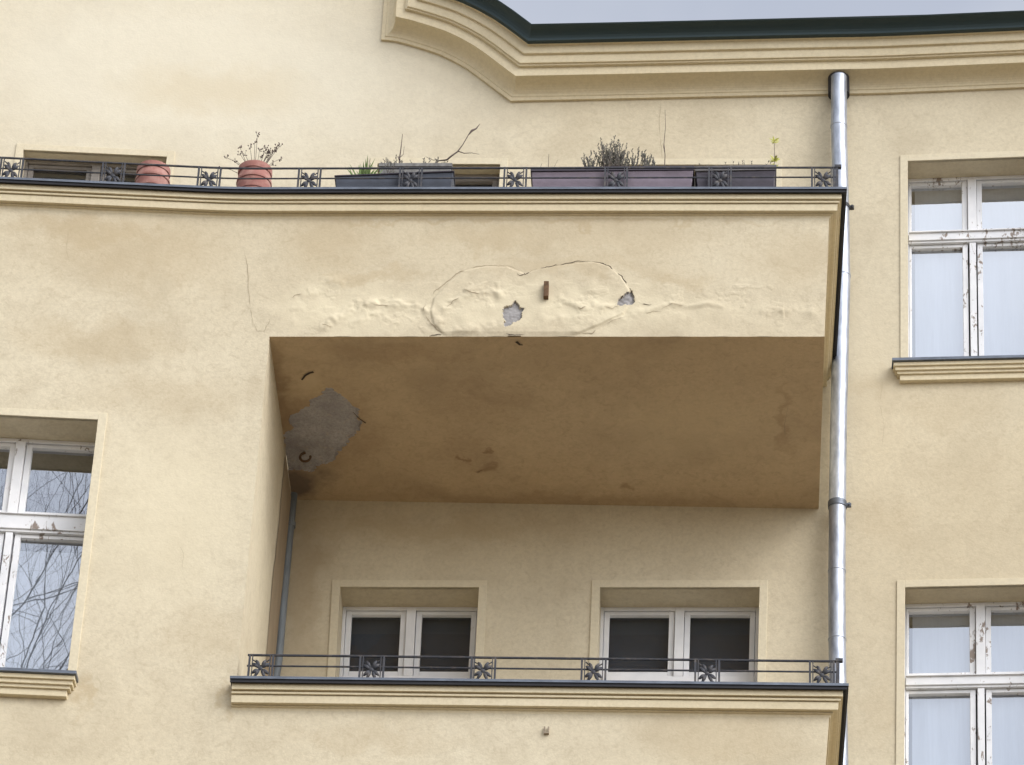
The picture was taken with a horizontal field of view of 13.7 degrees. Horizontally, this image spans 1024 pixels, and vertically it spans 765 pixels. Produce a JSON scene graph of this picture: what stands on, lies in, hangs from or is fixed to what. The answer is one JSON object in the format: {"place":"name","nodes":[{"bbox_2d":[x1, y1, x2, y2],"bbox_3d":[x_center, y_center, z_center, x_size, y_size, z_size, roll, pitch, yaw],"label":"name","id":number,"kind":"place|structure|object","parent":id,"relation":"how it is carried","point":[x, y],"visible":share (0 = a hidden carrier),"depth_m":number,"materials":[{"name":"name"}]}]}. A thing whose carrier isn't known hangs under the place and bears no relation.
{"place":"outdoors","nodes":[
{"label":"outdoors","id":0,"kind":"place"},
{"bbox_2d":[0,0,1023,764],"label":"apartment building","id":1,"kind":"structure","parent":0,"point":[492,458],"depth_m":28.36,"materials":[{"name":"beige paint"}]},
{"bbox_2d":[0,408,107,699],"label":"window","id":2,"kind":"structure","parent":1,"relation":"in","point":[49,489],"depth_m":26.91,"materials":[{"name":"glass"}]},
{"bbox_2d":[14,143,174,183],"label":"window","id":3,"kind":"structure","parent":1,"relation":"in","point":[20,148],"depth_m":30.90,"materials":[{"name":"beige concrete"}]},
{"bbox_2d":[135,160,170,183],"bbox_3d":[-2.407,-1.304,28.453,0.236,0.290,0.236,0,-36,3],"label":"terracotta pot","id":4,"kind":"object","parent":1,"relation":"on","point":[156,170],"visible":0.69,"depth_m":28.41,"materials":[{"name":"ceramic"}]},
{"bbox_2d":[218,132,282,186],"bbox_3d":[-1.763,-1.407,28.538,0.446,0.605,0.239,0,-36,3],"label":"terracotta pot","id":5,"kind":"object","parent":1,"relation":"on","point":[254,174],"visible":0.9,"depth_m":28.43,"materials":[{"name":"ceramic"}]},
{"bbox_2d":[334,156,455,186],"bbox_3d":[-0.779,-1.346,28.371,0.798,0.382,0.194,0,-36,3],"label":"flower box","id":6,"kind":"object","parent":1,"relation":"on","point":[364,173],"visible":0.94,"depth_m":28.29,"materials":[{"name":"grey plastic"}]},
{"bbox_2d":[327,580,487,678],"bbox_3d":[-0.719,2.214,28.312,1.050,1.913,0.370,0,-36,3],"label":"window","id":7,"kind":"structure","parent":1,"relation":"in","point":[407,631],"depth_m":28.78,"materials":[{"name":"white paint"}]},
{"bbox_2d":[378,124,479,172],"bbox_3d":[-0.558,-1.413,28.644,0.671,0.824,0.160,0,-36,3],"label":"flower box","id":8,"kind":"object","parent":1,"relation":"on","point":[423,164],"visible":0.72,"depth_m":28.59,"materials":[{"name":"plastic"}]},
{"bbox_2d":[370,158,507,186],"bbox_3d":[-0.566,-0.763,30.359,1.010,1.956,0.240,0,-36,3],"label":"window","id":9,"kind":"structure","parent":1,"relation":"in","point":[502,162],"depth_m":30.82,"materials":[{"name":"beige concrete"}]},
{"bbox_2d":[531,116,694,186],"bbox_3d":[0.677,-1.508,28.434,1.087,0.810,0.200,0,-36,3],"label":"flower box","id":10,"kind":"object","parent":1,"relation":"on","point":[617,159],"visible":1,"depth_m":28.23,"materials":[{"name":"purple plastic"}]},
{"bbox_2d":[589,580,767,681],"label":"window","id":11,"kind":"structure","parent":1,"relation":"in","point":[625,632],"depth_m":28.69,"materials":[{"name":"white paint"}]},
{"bbox_2d":[612,159,781,186],"bbox_3d":[1.293,-0.760,30.245,1.242,1.963,0.210,0,-36,3],"label":"window","id":12,"kind":"structure","parent":1,"relation":"in","point":[686,162],"depth_m":30.70,"materials":[{"name":"glass"}]},
{"bbox_2d":[695,137,779,186],"bbox_3d":[1.502,-1.405,28.312,0.568,0.554,0.190,0,-36,3],"label":"flower box","id":13,"kind":"object","parent":1,"relation":"on","point":[747,182],"visible":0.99,"depth_m":28.18,"materials":[{"name":"plastic"}]},
{"bbox_2d":[892,151,1023,383],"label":"window","id":14,"kind":"structure","parent":1,"relation":"in","point":[962,238],"depth_m":30.31,"materials":[{"name":"glass"}]},
{"bbox_2d":[896,578,1023,764],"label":"window","id":15,"kind":"structure","parent":1,"relation":"in","point":[960,666],"depth_m":28.29,"materials":[{"name":"white paint"}]},
{"bbox_2d":[499,0,1023,23],"label":"sky","id":16,"kind":"structure","parent":0,"point":[534,11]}
]}

